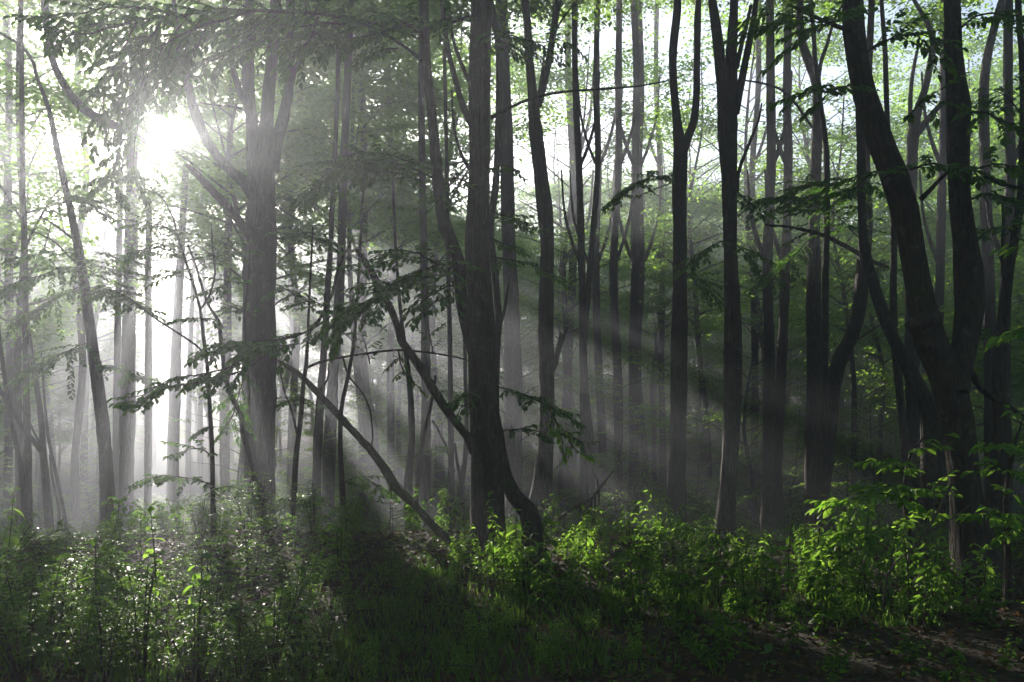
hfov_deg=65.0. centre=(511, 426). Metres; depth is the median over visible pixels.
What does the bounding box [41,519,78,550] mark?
bramble bush
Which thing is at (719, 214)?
tall tree
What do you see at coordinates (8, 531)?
leaved shrub
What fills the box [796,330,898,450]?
understorey tree
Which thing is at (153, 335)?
tall tree
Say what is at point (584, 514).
bramble bush
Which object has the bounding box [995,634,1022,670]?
bramble bush
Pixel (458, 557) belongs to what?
leafy herb
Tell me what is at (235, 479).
bushy sapling
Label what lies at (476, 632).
leafy herb
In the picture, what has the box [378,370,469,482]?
bushy sapling
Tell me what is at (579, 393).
bushy sapling
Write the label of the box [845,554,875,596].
leafy herb
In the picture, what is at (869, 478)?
bushy sapling
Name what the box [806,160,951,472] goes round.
tall tree
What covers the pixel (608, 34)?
sky
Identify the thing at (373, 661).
leafy herb
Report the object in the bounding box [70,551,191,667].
leaved shrub
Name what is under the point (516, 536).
leafy herb
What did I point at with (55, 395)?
understorey tree
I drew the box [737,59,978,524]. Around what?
tall tree
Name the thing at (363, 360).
beech tree
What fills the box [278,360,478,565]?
leaning dead branch
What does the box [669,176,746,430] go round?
tall tree
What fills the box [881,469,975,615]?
pale broken branch
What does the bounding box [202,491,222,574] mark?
broad leaved plant
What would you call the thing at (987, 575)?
leafy herb
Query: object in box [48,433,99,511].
bushy sapling
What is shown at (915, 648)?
bramble bush
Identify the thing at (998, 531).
leaved shrub
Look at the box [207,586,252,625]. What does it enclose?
leaved shrub
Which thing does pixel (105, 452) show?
ash tree
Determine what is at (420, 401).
understorey tree
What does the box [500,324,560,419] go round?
understorey tree
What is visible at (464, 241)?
tall tree
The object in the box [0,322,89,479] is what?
understorey tree
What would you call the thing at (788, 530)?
leaved shrub
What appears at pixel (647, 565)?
bramble bush
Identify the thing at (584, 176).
tall tree
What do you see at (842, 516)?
feathery sapling
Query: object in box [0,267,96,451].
understorey tree
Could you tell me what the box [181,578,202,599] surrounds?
leaved shrub
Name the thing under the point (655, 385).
tall tree
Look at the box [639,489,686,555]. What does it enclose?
leafy herb
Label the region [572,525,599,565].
leafy herb
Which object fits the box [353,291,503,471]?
understorey tree
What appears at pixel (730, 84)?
beech tree
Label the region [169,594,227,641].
leaved shrub
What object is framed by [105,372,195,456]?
bushy sapling
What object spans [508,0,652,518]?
beech tree
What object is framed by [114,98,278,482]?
tall tree
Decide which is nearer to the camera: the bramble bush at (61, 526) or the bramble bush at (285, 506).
the bramble bush at (61, 526)
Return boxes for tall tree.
[0,0,199,531]
[0,15,95,311]
[0,27,151,510]
[0,40,76,277]
[0,99,56,323]
[0,133,115,490]
[0,154,72,322]
[2,79,190,493]
[4,159,169,483]
[14,223,98,426]
[33,0,418,513]
[33,246,160,455]
[40,204,170,454]
[43,246,139,408]
[71,204,215,467]
[83,223,154,413]
[86,230,185,429]
[89,245,168,383]
[111,189,241,459]
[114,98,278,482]
[135,162,283,472]
[136,210,239,447]
[140,0,428,514]
[142,203,233,436]
[144,200,215,420]
[152,243,241,406]
[167,57,379,487]
[173,0,514,522]
[176,190,287,462]
[182,246,242,370]
[195,262,300,383]
[219,0,468,509]
[222,218,323,350]
[275,176,385,466]
[275,211,325,430]
[275,245,373,388]
[276,124,442,484]
[277,201,376,458]
[279,211,384,409]
[304,142,464,350]
[314,247,443,433]
[322,104,464,485]
[324,254,397,392]
[328,0,588,511]
[335,227,447,456]
[368,45,590,494]
[371,176,530,486]
[379,219,462,453]
[410,215,555,394]
[436,197,537,344]
[438,3,672,509]
[440,203,537,347]
[490,176,628,384]
[491,129,657,379]
[496,94,669,483]
[496,231,537,384]
[515,42,703,466]
[515,163,630,343]
[554,221,653,461]
[556,145,749,498]
[571,17,805,508]
[574,216,657,405]
[576,223,689,390]
[585,194,672,344]
[587,151,748,478]
[603,150,723,362]
[604,50,797,491]
[606,81,782,406]
[642,283,702,403]
[643,0,889,399]
[651,216,750,448]
[653,216,761,460]
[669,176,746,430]
[699,181,863,392]
[708,208,806,448]
[717,177,887,477]
[718,1,932,363]
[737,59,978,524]
[748,120,946,489]
[759,108,979,509]
[773,221,850,442]
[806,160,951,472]
[837,27,1023,401]
[840,55,1020,389]
[849,270,946,437]
[873,143,1017,350]
[913,0,1023,290]
[918,73,1023,485]
[924,76,1023,379]
[932,145,1023,341]
[946,144,1023,364]
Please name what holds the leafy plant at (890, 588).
on the ground at (868, 663)
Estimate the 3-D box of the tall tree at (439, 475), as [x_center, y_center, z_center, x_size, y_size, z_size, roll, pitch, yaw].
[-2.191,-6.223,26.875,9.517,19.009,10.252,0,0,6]
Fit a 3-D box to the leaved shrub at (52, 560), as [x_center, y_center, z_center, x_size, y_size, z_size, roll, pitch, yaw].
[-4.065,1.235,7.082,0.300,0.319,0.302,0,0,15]
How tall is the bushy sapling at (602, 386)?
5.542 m
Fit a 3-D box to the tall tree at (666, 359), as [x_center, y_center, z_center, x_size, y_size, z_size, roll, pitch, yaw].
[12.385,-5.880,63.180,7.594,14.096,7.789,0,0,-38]
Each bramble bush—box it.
[0,512,46,549]
[14,511,36,540]
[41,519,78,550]
[88,514,121,536]
[94,512,132,545]
[97,548,128,584]
[101,496,138,536]
[105,521,132,551]
[116,510,149,560]
[127,508,151,540]
[136,503,158,533]
[142,503,179,533]
[147,498,176,536]
[164,504,193,544]
[192,509,237,546]
[217,504,247,530]
[256,500,282,532]
[270,497,290,529]
[276,513,305,547]
[295,550,334,591]
[312,523,352,585]
[394,487,430,537]
[415,487,469,535]
[505,513,517,539]
[505,515,517,534]
[518,540,570,609]
[538,494,580,544]
[541,518,559,555]
[547,513,576,544]
[572,505,604,536]
[605,501,632,540]
[605,535,656,590]
[612,499,645,546]
[613,549,660,620]
[633,528,665,561]
[658,522,708,574]
[660,570,708,635]
[681,615,760,670]
[698,533,750,603]
[704,549,780,636]
[712,612,747,649]
[739,536,762,570]
[769,601,812,653]
[787,523,811,560]
[804,560,857,634]
[816,654,849,681]
[824,530,860,572]
[826,638,858,673]
[828,512,860,568]
[858,513,894,560]
[870,525,941,595]
[883,517,949,576]
[889,621,925,665]
[901,644,984,681]
[908,562,962,633]
[942,579,1015,627]
[988,511,1023,554]
[991,517,1023,563]
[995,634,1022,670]
[1000,599,1023,607]
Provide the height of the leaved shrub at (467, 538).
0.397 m
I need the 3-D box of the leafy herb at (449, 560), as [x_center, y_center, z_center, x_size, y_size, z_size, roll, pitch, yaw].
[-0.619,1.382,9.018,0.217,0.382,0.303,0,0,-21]
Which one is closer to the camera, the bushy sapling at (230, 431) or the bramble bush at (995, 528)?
the bramble bush at (995, 528)
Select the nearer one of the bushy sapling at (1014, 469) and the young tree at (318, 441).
the young tree at (318, 441)
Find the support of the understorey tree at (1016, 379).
on the ground at (868, 663)
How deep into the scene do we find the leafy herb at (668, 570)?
8.23 m
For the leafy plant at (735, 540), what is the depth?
7.78 m
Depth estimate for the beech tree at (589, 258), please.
18.94 m
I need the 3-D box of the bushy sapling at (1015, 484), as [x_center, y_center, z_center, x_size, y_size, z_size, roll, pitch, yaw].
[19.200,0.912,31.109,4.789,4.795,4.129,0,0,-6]
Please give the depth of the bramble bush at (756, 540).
8.71 m
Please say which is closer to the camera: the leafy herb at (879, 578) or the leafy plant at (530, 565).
the leafy herb at (879, 578)
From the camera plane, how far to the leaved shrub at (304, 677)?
4.79 m
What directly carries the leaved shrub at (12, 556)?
on the ground at (868, 663)
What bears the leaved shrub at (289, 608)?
on the ground at (868, 663)
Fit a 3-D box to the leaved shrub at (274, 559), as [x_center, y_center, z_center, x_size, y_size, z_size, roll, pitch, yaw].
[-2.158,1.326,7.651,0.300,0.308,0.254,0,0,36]
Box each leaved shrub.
[0,510,24,535]
[0,524,35,586]
[0,542,50,619]
[0,558,35,623]
[0,559,16,658]
[0,561,76,681]
[1,535,27,558]
[4,589,68,656]
[8,537,116,645]
[11,537,101,614]
[20,565,52,592]
[21,555,100,627]
[30,548,64,582]
[41,530,74,562]
[52,583,131,662]
[57,527,144,622]
[60,536,80,553]
[64,593,156,681]
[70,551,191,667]
[78,526,96,537]
[78,537,190,623]
[79,530,135,568]
[96,567,166,648]
[115,571,149,603]
[133,564,264,681]
[135,553,200,619]
[160,546,207,583]
[161,533,250,619]
[164,495,218,530]
[169,484,233,538]
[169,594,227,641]
[170,592,227,650]
[172,520,215,560]
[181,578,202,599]
[186,608,286,681]
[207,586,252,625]
[216,482,262,533]
[216,514,295,594]
[216,558,345,671]
[221,464,299,538]
[221,552,237,574]
[239,603,288,647]
[255,604,347,681]
[257,532,339,624]
[269,575,317,636]
[272,555,301,578]
[275,476,328,538]
[295,529,320,556]
[302,593,370,657]
[311,506,362,551]
[319,496,363,547]
[322,485,380,533]
[325,570,371,617]
[377,542,418,576]
[381,513,399,530]
[383,536,409,567]
[400,522,413,541]
[446,507,468,532]
[454,523,475,547]
[479,530,527,579]
[588,536,610,563]
[589,512,611,537]
[678,519,727,569]
[679,546,723,590]
[701,552,725,586]
[744,545,790,605]
[749,530,780,564]
[774,516,803,541]
[821,564,863,600]
[875,517,901,546]
[886,509,946,558]
[990,513,1023,551]
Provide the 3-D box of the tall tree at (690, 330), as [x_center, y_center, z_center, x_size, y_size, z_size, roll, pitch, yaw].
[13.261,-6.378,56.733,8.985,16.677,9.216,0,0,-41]
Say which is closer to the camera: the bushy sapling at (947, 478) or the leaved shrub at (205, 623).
the leaved shrub at (205, 623)
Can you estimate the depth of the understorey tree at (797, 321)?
22.90 m
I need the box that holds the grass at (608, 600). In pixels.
[0,546,1009,681]
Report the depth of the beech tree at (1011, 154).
14.92 m
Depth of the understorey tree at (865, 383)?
41.73 m
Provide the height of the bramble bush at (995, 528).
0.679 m
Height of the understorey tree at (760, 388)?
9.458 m
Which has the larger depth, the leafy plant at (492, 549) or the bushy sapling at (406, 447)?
the bushy sapling at (406, 447)
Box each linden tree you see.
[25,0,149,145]
[171,0,360,533]
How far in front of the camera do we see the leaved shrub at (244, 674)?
4.66 m
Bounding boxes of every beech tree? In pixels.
[0,0,112,529]
[1,0,682,558]
[13,0,191,522]
[79,0,269,528]
[166,169,188,517]
[296,0,545,583]
[321,0,455,533]
[335,2,460,514]
[385,2,469,510]
[470,1,593,504]
[496,0,522,529]
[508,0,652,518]
[515,0,689,526]
[521,0,577,531]
[546,0,724,521]
[559,0,708,516]
[561,0,647,532]
[566,0,723,532]
[569,0,667,524]
[601,0,708,504]
[673,0,778,543]
[683,0,779,513]
[692,0,838,536]
[701,0,792,540]
[707,0,841,542]
[721,0,1023,598]
[737,0,888,541]
[793,0,993,535]
[809,0,830,542]
[831,0,946,402]
[855,108,948,542]
[865,0,1023,499]
[879,0,915,537]
[948,0,1023,546]
[984,0,1018,525]
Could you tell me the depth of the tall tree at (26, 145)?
24.84 m
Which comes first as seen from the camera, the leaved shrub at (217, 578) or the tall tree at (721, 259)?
the leaved shrub at (217, 578)
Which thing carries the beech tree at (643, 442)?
on the ground at (868, 663)
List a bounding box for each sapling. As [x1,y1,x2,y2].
[0,404,36,492]
[0,426,40,521]
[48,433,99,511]
[88,167,263,533]
[105,352,203,444]
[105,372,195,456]
[161,237,262,528]
[167,363,348,524]
[212,378,288,445]
[215,466,237,500]
[230,437,286,495]
[275,478,311,500]
[277,467,384,517]
[279,227,467,531]
[279,390,395,513]
[282,399,344,458]
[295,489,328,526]
[308,417,356,453]
[321,427,402,479]
[346,389,420,446]
[348,434,386,457]
[365,483,416,557]
[371,490,416,545]
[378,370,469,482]
[379,422,447,472]
[386,401,501,513]
[404,469,468,504]
[500,401,558,474]
[522,434,558,494]
[525,436,579,493]
[538,335,720,527]
[554,358,606,420]
[573,457,650,504]
[592,373,669,476]
[594,371,668,463]
[608,378,722,482]
[626,447,760,533]
[646,492,668,527]
[657,370,722,438]
[657,387,698,446]
[686,386,762,479]
[686,459,742,501]
[687,494,715,538]
[712,428,785,469]
[713,393,804,496]
[737,380,870,518]
[759,428,864,497]
[774,488,809,542]
[775,508,803,547]
[786,430,834,462]
[790,379,947,530]
[798,450,871,482]
[804,433,962,592]
[812,466,874,536]
[829,497,859,533]
[835,404,900,490]
[839,399,895,455]
[857,471,893,528]
[882,467,948,496]
[884,436,983,510]
[893,456,949,542]
[923,492,948,539]
[951,405,1023,610]
[972,393,1023,500]
[975,404,1023,483]
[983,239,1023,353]
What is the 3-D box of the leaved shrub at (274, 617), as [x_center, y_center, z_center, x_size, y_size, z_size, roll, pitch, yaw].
[-1.563,1.236,5.189,0.646,0.799,0.871,0,0,-41]
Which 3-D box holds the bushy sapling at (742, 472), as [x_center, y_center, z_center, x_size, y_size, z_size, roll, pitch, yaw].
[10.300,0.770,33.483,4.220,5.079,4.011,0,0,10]
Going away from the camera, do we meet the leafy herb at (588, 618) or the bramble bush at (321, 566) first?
the leafy herb at (588, 618)
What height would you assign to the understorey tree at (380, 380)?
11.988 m
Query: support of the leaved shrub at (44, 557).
on the ground at (868, 663)
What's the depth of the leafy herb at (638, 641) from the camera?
5.52 m
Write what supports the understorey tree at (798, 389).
on the ground at (868, 663)
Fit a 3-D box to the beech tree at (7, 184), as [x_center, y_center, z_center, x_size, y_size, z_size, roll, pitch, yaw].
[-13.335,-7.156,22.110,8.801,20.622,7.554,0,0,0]
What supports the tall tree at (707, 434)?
on the ground at (868, 663)
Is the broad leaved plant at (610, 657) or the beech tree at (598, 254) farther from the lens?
the beech tree at (598, 254)
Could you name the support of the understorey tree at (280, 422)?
on the ground at (868, 663)
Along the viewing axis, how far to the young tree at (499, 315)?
11.96 m
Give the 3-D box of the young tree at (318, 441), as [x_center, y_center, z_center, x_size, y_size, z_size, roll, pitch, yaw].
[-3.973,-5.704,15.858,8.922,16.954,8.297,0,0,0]
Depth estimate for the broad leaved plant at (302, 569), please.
5.53 m
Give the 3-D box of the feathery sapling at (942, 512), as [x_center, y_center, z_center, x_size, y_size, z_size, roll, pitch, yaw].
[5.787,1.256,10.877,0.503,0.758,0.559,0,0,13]
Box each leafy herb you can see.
[361,633,380,678]
[430,512,449,548]
[445,534,466,564]
[448,537,464,575]
[460,511,511,577]
[462,607,489,647]
[486,595,516,635]
[490,523,535,590]
[491,521,530,582]
[500,554,523,593]
[509,530,521,547]
[514,545,549,587]
[527,626,556,667]
[541,602,572,645]
[553,537,565,554]
[558,514,591,560]
[560,552,587,600]
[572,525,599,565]
[582,603,601,630]
[585,544,604,577]
[624,617,642,661]
[629,493,681,559]
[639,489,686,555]
[647,551,669,603]
[653,547,682,583]
[664,500,716,558]
[723,588,740,616]
[726,524,776,582]
[729,564,759,593]
[779,588,800,619]
[782,532,823,586]
[795,524,830,575]
[797,518,856,598]
[798,563,819,596]
[819,509,895,600]
[837,586,860,619]
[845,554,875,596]
[892,590,909,617]
[893,537,915,582]
[920,545,963,616]
[977,551,1014,602]
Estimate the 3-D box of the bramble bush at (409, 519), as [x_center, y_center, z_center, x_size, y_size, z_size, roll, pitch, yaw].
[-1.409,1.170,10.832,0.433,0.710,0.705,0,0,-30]
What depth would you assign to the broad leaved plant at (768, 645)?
5.29 m
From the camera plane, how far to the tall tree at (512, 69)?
33.56 m
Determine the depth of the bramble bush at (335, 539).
7.51 m
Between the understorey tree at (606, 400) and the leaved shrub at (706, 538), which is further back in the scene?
the understorey tree at (606, 400)
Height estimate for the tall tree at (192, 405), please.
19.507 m
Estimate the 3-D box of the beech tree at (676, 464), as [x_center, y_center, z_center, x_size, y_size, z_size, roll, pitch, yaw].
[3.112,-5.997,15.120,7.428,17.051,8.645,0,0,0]
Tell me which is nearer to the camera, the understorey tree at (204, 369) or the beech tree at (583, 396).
the beech tree at (583, 396)
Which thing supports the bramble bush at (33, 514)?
on the ground at (868, 663)
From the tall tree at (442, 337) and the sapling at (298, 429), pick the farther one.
the tall tree at (442, 337)
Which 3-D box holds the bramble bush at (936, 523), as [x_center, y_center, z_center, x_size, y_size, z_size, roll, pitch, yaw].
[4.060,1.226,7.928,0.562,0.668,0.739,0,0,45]
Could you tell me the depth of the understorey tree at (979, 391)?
38.87 m
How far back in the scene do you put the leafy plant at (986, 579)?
6.31 m
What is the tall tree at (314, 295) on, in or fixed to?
on the ground at (868, 663)
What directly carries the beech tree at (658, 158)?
on the ground at (868, 663)
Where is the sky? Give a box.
[0,0,1023,373]
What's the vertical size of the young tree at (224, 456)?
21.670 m
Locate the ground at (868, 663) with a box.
[0,373,1023,681]
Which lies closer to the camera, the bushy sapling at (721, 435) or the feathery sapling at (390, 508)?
the feathery sapling at (390, 508)
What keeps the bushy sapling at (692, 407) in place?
on the ground at (868, 663)
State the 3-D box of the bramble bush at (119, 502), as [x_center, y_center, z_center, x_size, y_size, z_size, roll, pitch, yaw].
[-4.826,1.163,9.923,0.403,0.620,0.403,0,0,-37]
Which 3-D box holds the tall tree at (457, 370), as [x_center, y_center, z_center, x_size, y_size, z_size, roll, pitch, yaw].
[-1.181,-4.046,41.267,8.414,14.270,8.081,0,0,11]
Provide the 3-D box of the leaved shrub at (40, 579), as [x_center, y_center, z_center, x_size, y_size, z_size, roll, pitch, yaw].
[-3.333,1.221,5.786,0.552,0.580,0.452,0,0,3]
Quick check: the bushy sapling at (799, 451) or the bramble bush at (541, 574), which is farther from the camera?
the bushy sapling at (799, 451)
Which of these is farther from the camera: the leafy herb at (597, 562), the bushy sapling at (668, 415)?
the bushy sapling at (668, 415)
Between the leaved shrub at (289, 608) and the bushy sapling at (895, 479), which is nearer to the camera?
the leaved shrub at (289, 608)
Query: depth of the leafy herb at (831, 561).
7.13 m
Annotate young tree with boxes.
[0,0,192,538]
[0,272,54,539]
[0,329,27,536]
[41,352,68,535]
[112,170,122,512]
[144,193,152,532]
[148,0,283,526]
[185,249,195,498]
[224,0,512,533]
[276,175,399,529]
[286,0,624,528]
[365,0,568,507]
[392,165,436,532]
[418,0,468,532]
[453,339,468,530]
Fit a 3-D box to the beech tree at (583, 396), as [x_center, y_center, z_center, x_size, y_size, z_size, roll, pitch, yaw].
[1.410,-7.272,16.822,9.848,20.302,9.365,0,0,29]
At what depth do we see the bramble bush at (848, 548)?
7.86 m
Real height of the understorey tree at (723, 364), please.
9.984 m
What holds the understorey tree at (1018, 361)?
on the ground at (868, 663)
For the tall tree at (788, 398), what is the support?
on the ground at (868, 663)
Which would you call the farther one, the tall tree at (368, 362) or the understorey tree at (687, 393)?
the tall tree at (368, 362)
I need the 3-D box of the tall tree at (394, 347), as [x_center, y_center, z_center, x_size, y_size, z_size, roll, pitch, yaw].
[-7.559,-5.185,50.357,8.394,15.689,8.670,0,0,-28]
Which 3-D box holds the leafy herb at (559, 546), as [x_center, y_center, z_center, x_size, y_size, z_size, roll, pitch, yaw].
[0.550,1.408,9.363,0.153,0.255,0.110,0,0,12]
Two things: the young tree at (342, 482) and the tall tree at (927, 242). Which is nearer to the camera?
the young tree at (342, 482)
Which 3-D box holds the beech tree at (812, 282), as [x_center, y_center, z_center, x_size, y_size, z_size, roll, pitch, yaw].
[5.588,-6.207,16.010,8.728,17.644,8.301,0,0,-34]
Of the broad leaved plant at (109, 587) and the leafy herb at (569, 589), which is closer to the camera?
the broad leaved plant at (109, 587)
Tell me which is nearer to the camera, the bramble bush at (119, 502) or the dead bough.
the bramble bush at (119, 502)
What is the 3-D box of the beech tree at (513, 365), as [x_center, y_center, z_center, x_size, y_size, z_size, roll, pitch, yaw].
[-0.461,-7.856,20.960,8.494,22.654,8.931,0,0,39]
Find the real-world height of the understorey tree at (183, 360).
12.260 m
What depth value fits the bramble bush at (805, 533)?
8.91 m
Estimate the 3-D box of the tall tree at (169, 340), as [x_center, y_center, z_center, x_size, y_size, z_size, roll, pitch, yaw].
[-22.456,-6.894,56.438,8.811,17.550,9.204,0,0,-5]
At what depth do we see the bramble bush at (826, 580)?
6.02 m
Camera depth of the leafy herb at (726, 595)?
6.69 m
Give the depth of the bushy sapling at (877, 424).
54.30 m
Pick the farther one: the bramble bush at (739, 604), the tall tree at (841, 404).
the tall tree at (841, 404)
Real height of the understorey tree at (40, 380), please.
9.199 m
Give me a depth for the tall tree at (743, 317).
55.96 m
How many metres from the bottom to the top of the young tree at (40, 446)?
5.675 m
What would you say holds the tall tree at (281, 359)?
on the ground at (868, 663)
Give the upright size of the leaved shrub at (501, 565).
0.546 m
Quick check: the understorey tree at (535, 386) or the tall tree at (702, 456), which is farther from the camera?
the understorey tree at (535, 386)
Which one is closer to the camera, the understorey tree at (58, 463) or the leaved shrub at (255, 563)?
the leaved shrub at (255, 563)
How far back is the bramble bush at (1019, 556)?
7.78 m
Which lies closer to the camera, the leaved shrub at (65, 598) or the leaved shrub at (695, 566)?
the leaved shrub at (65, 598)
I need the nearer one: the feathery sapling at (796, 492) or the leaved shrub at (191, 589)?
the leaved shrub at (191, 589)
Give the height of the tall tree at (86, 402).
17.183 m
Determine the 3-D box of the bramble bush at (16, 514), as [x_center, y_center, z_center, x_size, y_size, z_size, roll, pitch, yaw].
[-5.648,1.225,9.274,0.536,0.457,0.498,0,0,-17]
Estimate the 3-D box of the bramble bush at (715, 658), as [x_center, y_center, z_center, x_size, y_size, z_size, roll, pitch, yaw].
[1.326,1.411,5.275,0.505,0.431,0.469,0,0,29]
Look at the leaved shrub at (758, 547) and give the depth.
9.01 m
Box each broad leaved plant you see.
[16,589,50,668]
[37,552,72,645]
[102,562,135,637]
[182,549,214,658]
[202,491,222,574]
[206,600,238,673]
[243,471,262,559]
[263,598,287,659]
[276,566,308,657]
[603,640,617,672]
[759,626,775,670]
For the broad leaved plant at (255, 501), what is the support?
on the ground at (868, 663)
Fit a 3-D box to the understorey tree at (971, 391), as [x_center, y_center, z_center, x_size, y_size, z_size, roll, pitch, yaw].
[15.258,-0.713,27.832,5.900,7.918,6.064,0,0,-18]
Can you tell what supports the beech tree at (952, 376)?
on the ground at (868, 663)
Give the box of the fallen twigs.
[1,525,1023,681]
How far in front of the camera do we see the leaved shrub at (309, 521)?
9.56 m
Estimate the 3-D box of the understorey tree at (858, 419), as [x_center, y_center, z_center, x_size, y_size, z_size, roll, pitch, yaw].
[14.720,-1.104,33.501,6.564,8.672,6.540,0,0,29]
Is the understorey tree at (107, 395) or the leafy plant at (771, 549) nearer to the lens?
the leafy plant at (771, 549)
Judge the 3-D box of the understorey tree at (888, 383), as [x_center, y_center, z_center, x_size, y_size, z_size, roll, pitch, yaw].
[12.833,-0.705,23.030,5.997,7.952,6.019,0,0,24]
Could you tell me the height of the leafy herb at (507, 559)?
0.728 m
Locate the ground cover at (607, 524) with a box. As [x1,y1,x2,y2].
[0,491,1023,681]
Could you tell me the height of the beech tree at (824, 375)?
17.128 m
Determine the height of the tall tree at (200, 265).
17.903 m
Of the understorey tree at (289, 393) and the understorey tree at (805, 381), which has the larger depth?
the understorey tree at (289, 393)
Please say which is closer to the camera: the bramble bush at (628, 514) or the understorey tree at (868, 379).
the bramble bush at (628, 514)
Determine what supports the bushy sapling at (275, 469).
on the ground at (868, 663)
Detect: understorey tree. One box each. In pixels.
[0,220,112,454]
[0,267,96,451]
[0,305,64,430]
[0,305,77,469]
[0,321,75,443]
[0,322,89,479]
[0,334,111,486]
[2,365,91,424]
[31,322,111,474]
[32,290,144,438]
[40,325,154,443]
[59,328,141,447]
[135,326,169,399]
[156,305,241,392]
[184,320,241,418]
[231,295,331,458]
[239,334,317,443]
[276,350,314,426]
[298,326,406,472]
[309,312,420,443]
[345,317,418,433]
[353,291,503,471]
[354,264,462,483]
[372,302,456,406]
[376,266,599,500]
[382,340,462,457]
[413,261,578,461]
[439,353,525,452]
[456,323,577,451]
[499,268,590,470]
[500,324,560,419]
[521,283,670,448]
[531,333,594,418]
[534,307,651,436]
[559,325,688,456]
[574,327,664,445]
[604,333,690,444]
[642,330,722,458]
[646,340,761,479]
[649,224,865,523]
[687,300,790,418]
[687,300,846,485]
[721,335,806,434]
[759,296,861,458]
[760,330,870,435]
[788,294,949,492]
[788,296,848,412]
[791,289,888,434]
[793,294,895,480]
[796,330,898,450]
[806,310,904,482]
[837,317,979,494]
[848,297,1023,474]
[849,252,1023,474]
[857,276,980,415]
[925,156,1023,467]
[947,311,1023,460]
[947,329,1022,439]
[977,349,1022,466]
[1012,298,1023,424]
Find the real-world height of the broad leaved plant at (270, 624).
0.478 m
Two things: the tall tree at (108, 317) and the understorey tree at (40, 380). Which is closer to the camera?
the understorey tree at (40, 380)
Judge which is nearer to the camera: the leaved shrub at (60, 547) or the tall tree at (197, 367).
the leaved shrub at (60, 547)
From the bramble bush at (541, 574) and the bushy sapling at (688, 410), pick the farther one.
the bushy sapling at (688, 410)
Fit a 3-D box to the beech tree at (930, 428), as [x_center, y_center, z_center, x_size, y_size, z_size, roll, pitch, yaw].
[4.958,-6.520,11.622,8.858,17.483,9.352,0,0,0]
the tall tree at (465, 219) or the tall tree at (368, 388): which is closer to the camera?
the tall tree at (368, 388)
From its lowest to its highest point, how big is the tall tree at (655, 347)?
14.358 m
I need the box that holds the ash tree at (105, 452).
[0,32,166,536]
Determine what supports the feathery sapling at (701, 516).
on the ground at (868, 663)
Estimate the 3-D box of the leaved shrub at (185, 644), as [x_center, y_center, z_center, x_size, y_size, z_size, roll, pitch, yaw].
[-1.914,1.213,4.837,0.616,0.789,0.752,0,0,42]
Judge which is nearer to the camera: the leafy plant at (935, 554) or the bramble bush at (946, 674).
the bramble bush at (946, 674)
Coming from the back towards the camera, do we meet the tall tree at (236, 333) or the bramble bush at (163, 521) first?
the tall tree at (236, 333)
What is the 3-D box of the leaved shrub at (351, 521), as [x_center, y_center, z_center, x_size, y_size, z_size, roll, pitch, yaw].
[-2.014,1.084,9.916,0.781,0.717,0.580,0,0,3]
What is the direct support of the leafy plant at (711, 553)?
on the ground at (868, 663)
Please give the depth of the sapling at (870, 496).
7.12 m
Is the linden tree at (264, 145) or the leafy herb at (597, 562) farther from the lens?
the linden tree at (264, 145)
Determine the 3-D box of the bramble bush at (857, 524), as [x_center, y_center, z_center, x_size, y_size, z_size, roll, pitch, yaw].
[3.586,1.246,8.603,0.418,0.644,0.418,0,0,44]
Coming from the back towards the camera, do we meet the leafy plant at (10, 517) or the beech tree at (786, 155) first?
the beech tree at (786, 155)
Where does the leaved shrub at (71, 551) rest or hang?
on the ground at (868, 663)
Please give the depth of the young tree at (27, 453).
15.97 m
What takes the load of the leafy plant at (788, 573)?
on the ground at (868, 663)
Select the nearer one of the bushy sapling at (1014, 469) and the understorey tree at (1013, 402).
the bushy sapling at (1014, 469)
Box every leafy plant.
[0,487,23,598]
[77,538,113,640]
[140,506,166,628]
[174,564,204,641]
[484,491,499,582]
[506,509,524,587]
[524,531,538,588]
[579,516,593,570]
[699,528,717,579]
[720,534,742,583]
[762,537,781,602]
[777,520,798,597]
[811,494,834,594]
[832,503,851,593]
[856,511,876,594]
[878,523,902,605]
[897,531,915,613]
[920,536,946,612]
[948,543,982,620]
[968,546,993,611]
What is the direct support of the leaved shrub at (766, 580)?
on the ground at (868, 663)
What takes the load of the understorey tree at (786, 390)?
on the ground at (868, 663)
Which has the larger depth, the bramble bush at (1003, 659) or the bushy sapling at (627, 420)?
the bushy sapling at (627, 420)
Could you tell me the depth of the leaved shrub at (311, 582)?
6.21 m
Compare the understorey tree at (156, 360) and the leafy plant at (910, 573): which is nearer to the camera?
the leafy plant at (910, 573)
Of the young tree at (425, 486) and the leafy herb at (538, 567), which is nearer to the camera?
the leafy herb at (538, 567)
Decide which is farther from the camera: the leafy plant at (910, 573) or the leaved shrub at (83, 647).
the leafy plant at (910, 573)
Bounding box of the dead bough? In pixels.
[543,469,612,534]
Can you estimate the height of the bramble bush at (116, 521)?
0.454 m
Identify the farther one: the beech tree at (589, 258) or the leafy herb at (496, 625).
the beech tree at (589, 258)
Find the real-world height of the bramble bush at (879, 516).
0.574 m
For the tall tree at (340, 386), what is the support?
on the ground at (868, 663)
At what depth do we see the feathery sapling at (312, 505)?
10.63 m
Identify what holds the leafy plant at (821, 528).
on the ground at (868, 663)
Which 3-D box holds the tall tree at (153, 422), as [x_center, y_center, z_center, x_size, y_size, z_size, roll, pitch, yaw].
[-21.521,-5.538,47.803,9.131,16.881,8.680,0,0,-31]
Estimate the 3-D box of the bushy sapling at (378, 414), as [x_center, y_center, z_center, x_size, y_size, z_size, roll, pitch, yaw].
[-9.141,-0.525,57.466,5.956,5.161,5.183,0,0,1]

